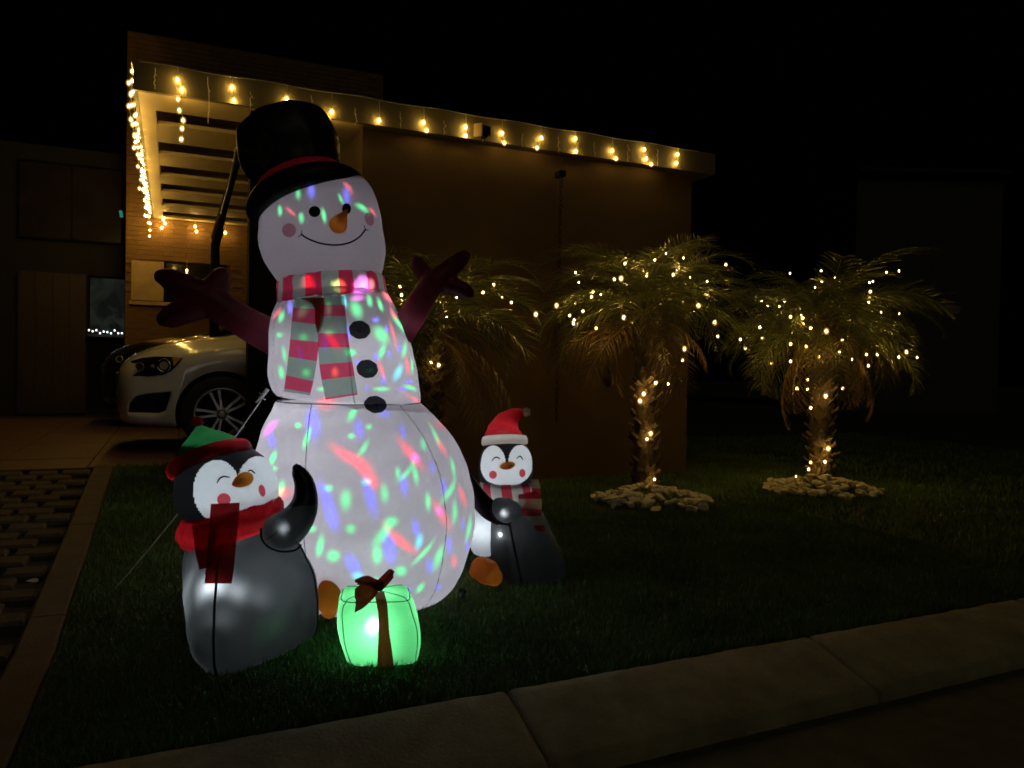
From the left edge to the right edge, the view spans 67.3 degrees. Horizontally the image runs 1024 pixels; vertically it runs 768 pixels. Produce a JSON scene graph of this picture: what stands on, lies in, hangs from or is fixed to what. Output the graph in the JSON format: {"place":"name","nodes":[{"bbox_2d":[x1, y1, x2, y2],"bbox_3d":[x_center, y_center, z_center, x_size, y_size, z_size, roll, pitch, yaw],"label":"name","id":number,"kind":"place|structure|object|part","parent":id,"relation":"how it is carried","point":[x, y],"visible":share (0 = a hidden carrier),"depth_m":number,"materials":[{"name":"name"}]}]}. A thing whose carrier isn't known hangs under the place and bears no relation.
{"place":"outdoors","nodes":[
{"label":"outdoors","id":0,"kind":"place"},
{"bbox_2d":[0,469,91,677],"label":"driveway","id":1,"kind":"structure","parent":0,"point":[37,509],"depth_m":3.86,"materials":[{"name":"brick"}]},
{"bbox_2d":[19,578,38,582],"bbox_3d":[-1.915,0.782,3.051,0.034,0.014,0.068,2,1,44],"label":"fallen leaf","id":2,"kind":"object","parent":1,"relation":"on","point":[32,580],"visible":1,"depth_m":3.06,"materials":[{"name":"plant"}]},
{"bbox_2d":[0,464,113,767],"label":"driveway edging","id":3,"kind":"object","parent":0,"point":[24,674],"visible":0.84,"depth_m":2.81,"materials":[{"name":"concrete"}]},
{"bbox_2d":[0,415,235,473],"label":"carport floor","id":4,"kind":"structure","parent":0,"point":[59,444],"depth_m":6.92,"materials":[{"name":"concrete"}]},
{"bbox_2d":[0,140,125,415],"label":"house wing","id":5,"kind":"structure","parent":4,"relation":"on","point":[62,251],"depth_m":10.54,"materials":[{"name":"brown paint"}]},
{"bbox_2d":[17,271,85,414],"bbox_3d":[-6.300,-0.552,10.535,0.810,1.940,0.063,1,1,-24],"label":"door","id":6,"kind":"structure","parent":5,"relation":"in","point":[51,307],"depth_m":10.50,"materials":[{"name":"brown wood"}]},
{"bbox_2d":[18,158,123,245],"bbox_3d":[-6.061,-2.489,10.595,1.260,1.060,0.055,1,1,-24],"label":"upper window","id":7,"kind":"structure","parent":5,"relation":"in","point":[63,202],"depth_m":10.56,"materials":[{"name":"black glass"}]},
{"bbox_2d":[88,329,122,333],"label":"string lights","id":8,"kind":"object","parent":5,"relation":"attached to","point":[104,331],"visible":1,"depth_m":10.66,"materials":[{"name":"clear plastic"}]},
{"bbox_2d":[87,275,124,405],"bbox_3d":[-5.671,-0.605,10.771,0.470,1.820,0.138,1,1,-24],"label":"window","id":9,"kind":"structure","parent":5,"relation":"in","point":[106,303],"depth_m":10.78,"materials":[{"name":"black glass"}]},
{"bbox_2d":[101,327,233,426],"bbox_3d":[-2.889,-0.337,10.061,4.331,1.649,2.141,1,1,-24],"label":"parked car","id":10,"kind":"object","parent":4,"relation":"on","point":[113,362],"visible":0.08,"depth_m":8.67,"materials":[{"name":"paint"}]},
{"bbox_3d":[-2.450,-0.853,10.242,3.132,0.589,1.423,1,1,-24],"label":"window glass","id":11,"kind":"part","parent":10,"relation":"part of","materials":[{"name":"black glass"}]},
{"bbox_2d":[115,335,287,438],"bbox_3d":[-1.630,-0.195,7.581,4.010,1.500,2.020,1,1,-24],"label":"parked car","id":12,"kind":"object","parent":4,"relation":"on","point":[180,383],"visible":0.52,"depth_m":6.29,"materials":[{"name":"white paint"}]},
{"bbox_2d":[209,148,239,336],"bbox_3d":[-2.817,-0.707,7.580,0.136,2.480,3.121,1,1,-25],"label":"bent post","id":13,"kind":"object","parent":4,"relation":"on","point":[217,233],"visible":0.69,"depth_m":8.12,"materials":[{"name":"black metal"}]},
{"bbox_2d":[245,110,280,450],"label":"carport column","id":14,"kind":"structure","parent":4,"relation":"on","point":[262,281],"depth_m":6.00,"materials":[{"name":"black paint"}]},
{"bbox_2d":[0,0,1023,387],"label":"sky","id":15,"kind":"structure","parent":0,"point":[789,98],"materials":[{"name":"black"}]},
{"bbox_2d":[10,422,1023,767],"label":"lawn","id":16,"kind":"structure","parent":0,"point":[700,430],"depth_m":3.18,"materials":[{"name":"plant"}]},
{"bbox_2d":[165,416,340,675],"bbox_3d":[-0.915,0.534,2.827,0.683,0.822,0.613,2,1,44],"label":"inflatable penguin","id":17,"kind":"object","parent":16,"relation":"on","point":[253,594],"visible":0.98,"depth_m":2.65,"materials":[{"name":"grey fabric"}]},
{"bbox_2d":[154,100,474,622],"bbox_3d":[-0.771,-0.131,3.412,1.259,2.153,0.912,1,1,24],"label":"inflatable snowman","id":18,"kind":"object","parent":16,"relation":"on","point":[355,428],"visible":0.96,"depth_m":3.11,"materials":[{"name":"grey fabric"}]},
{"bbox_2d":[110,388,268,588],"bbox_3d":[-1.372,0.487,3.263,0.646,0.949,0.026,1,1,-13],"label":"guy rope","id":19,"kind":"object","parent":18,"relation":"attached to","point":[263,394],"visible":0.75,"depth_m":3.30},
{"bbox_2d":[337,569,420,666],"bbox_3d":[-0.453,0.777,2.626,0.285,0.356,0.336,1,1,-10],"label":"inflatable gift box","id":20,"kind":"object","parent":16,"relation":"on","point":[377,621],"visible":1,"depth_m":2.57,"materials":[{"name":"green fabric"}]},
{"bbox_2d":[125,30,715,482],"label":"house","id":21,"kind":"structure","parent":16,"relation":"on","point":[459,186],"depth_m":7.08,"materials":[{"name":"paint"}]},
{"bbox_2d":[128,61,150,236],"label":"icicle lights","id":22,"kind":"object","parent":21,"relation":"hanging from","point":[147,204],"visible":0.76,"depth_m":6.67,"materials":[{"name":"clear plastic"}]},
{"bbox_2d":[164,261,226,306],"bbox_3d":[-4.375,-1.345,10.639,0.800,0.650,0.030,1,1,-24],"label":"window","id":23,"kind":"structure","parent":21,"relation":"in","point":[201,271],"depth_m":10.58,"materials":[{"name":"black paint"}]},
{"bbox_2d":[140,61,691,165],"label":"icicle lights","id":24,"kind":"object","parent":21,"relation":"hanging from","point":[379,111],"visible":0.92,"depth_m":6.21,"materials":[{"name":"yellow plastic"}]},
{"bbox_2d":[474,123,490,138],"bbox_3d":[-0.251,-2.148,6.527,0.128,0.115,0.084,0,1,-35],"label":"floodlight","id":25,"kind":"object","parent":21,"relation":"attached to","point":[482,130],"visible":1,"depth_m":6.51,"materials":[{"name":"black paint"}]},
{"bbox_2d":[555,170,565,422],"bbox_3d":[0.415,-0.780,6.949,0.060,2.267,0.110,1,1,-24],"label":"rain chain","id":26,"kind":"object","parent":21,"relation":"hanging from","point":[559,174],"visible":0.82,"depth_m":6.92,"materials":[{"name":"black paint"}]},
{"bbox_2d":[382,245,549,434],"bbox_3d":[-0.723,-0.085,5.739,2.016,1.898,1.983,1,1,0],"label":"palm tree","id":27,"kind":"object","parent":16,"relation":"on","point":[430,333],"visible":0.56,"depth_m":5.65,"materials":[{"name":"green plant"}]},
{"bbox_2d":[401,285,556,427],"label":"string lights","id":28,"kind":"object","parent":27,"relation":"attached to","point":[447,340],"visible":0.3,"depth_m":5.62,"materials":[{"name":"yellow plastic"}]},
{"bbox_2d":[469,408,565,585],"bbox_3d":[0.025,0.531,3.677,0.489,0.831,0.562,1,1,0],"label":"inflatable penguin","id":29,"kind":"object","parent":16,"relation":"on","point":[514,538],"visible":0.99,"depth_m":3.62,"materials":[{"name":"grey fabric"}]},
{"bbox_2d":[590,483,713,512],"bbox_3d":[1.069,0.845,5.853,0.924,0.163,0.854,1,1,0],"label":"stone bed","id":30,"kind":"object","parent":16,"relation":"on","point":[621,495],"visible":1,"depth_m":5.68,"materials":[{"name":"beige stone"}]},
{"bbox_2d":[533,233,783,493],"bbox_3d":[1.170,-0.183,6.419,2.090,2.237,2.073,1,1,0],"label":"palm tree","id":31,"kind":"object","parent":16,"relation":"on","point":[646,310],"visible":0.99,"depth_m":6.30,"materials":[{"name":"green plant"}]},
{"bbox_2d":[602,342,635,387],"bbox_3d":[0.896,-0.159,6.249,0.418,0.384,0.092,0,1,-38],"label":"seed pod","id":32,"kind":"object","parent":31,"relation":"hanging from","point":[609,378],"visible":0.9,"depth_m":6.13,"materials":[{"name":"brown plant"}]},
{"bbox_2d":[569,263,717,484],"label":"string lights","id":33,"kind":"object","parent":31,"relation":"attached to","point":[643,371],"visible":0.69,"depth_m":6.29,"materials":[{"name":"yellow plastic"}]},
{"bbox_2d":[762,474,883,499],"bbox_3d":[2.661,0.857,6.586,0.953,0.156,0.839,2,1,27],"label":"stone bed","id":34,"kind":"object","parent":16,"relation":"on","point":[791,485],"visible":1,"depth_m":6.40,"materials":[{"name":"beige stone"}]},
{"bbox_2d":[704,247,960,483],"bbox_3d":[2.844,-0.115,7.101,2.184,2.137,2.006,2,1,38],"label":"palm tree","id":35,"kind":"object","parent":16,"relation":"on","point":[826,351],"visible":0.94,"depth_m":6.85,"materials":[{"name":"green plant"}]},
{"bbox_2d":[740,272,917,475],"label":"string lights","id":36,"kind":"object","parent":35,"relation":"attached to","point":[810,379],"visible":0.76,"depth_m":6.89,"materials":[{"name":"yellow plastic"}]},
{"bbox_2d":[617,668,1023,767],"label":"street","id":37,"kind":"structure","parent":0,"point":[978,723],"depth_m":2.37,"materials":[{"name":"grey asphalt"}]},
{"bbox_2d":[75,598,1023,767],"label":"kerb","id":38,"kind":"structure","parent":37,"relation":"on","point":[618,718],"depth_m":2.39,"materials":[{"name":"concrete"}]},
{"bbox_2d":[687,383,1023,460],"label":"lawn","id":39,"kind":"structure","parent":0,"point":[735,405],"depth_m":17.89,"materials":[{"name":"plant"}]},
{"bbox_2d":[813,167,1012,412],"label":"neighbour house","id":40,"kind":"structure","parent":39,"relation":"on","point":[868,214],"depth_m":22.65,"materials":[{"name":"paint"}]},
{"bbox_2d":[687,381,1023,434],"bbox_3d":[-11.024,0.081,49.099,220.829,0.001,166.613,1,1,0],"label":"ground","id":41,"kind":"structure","parent":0,"point":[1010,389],"depth_m":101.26,"materials":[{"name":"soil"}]}
]}

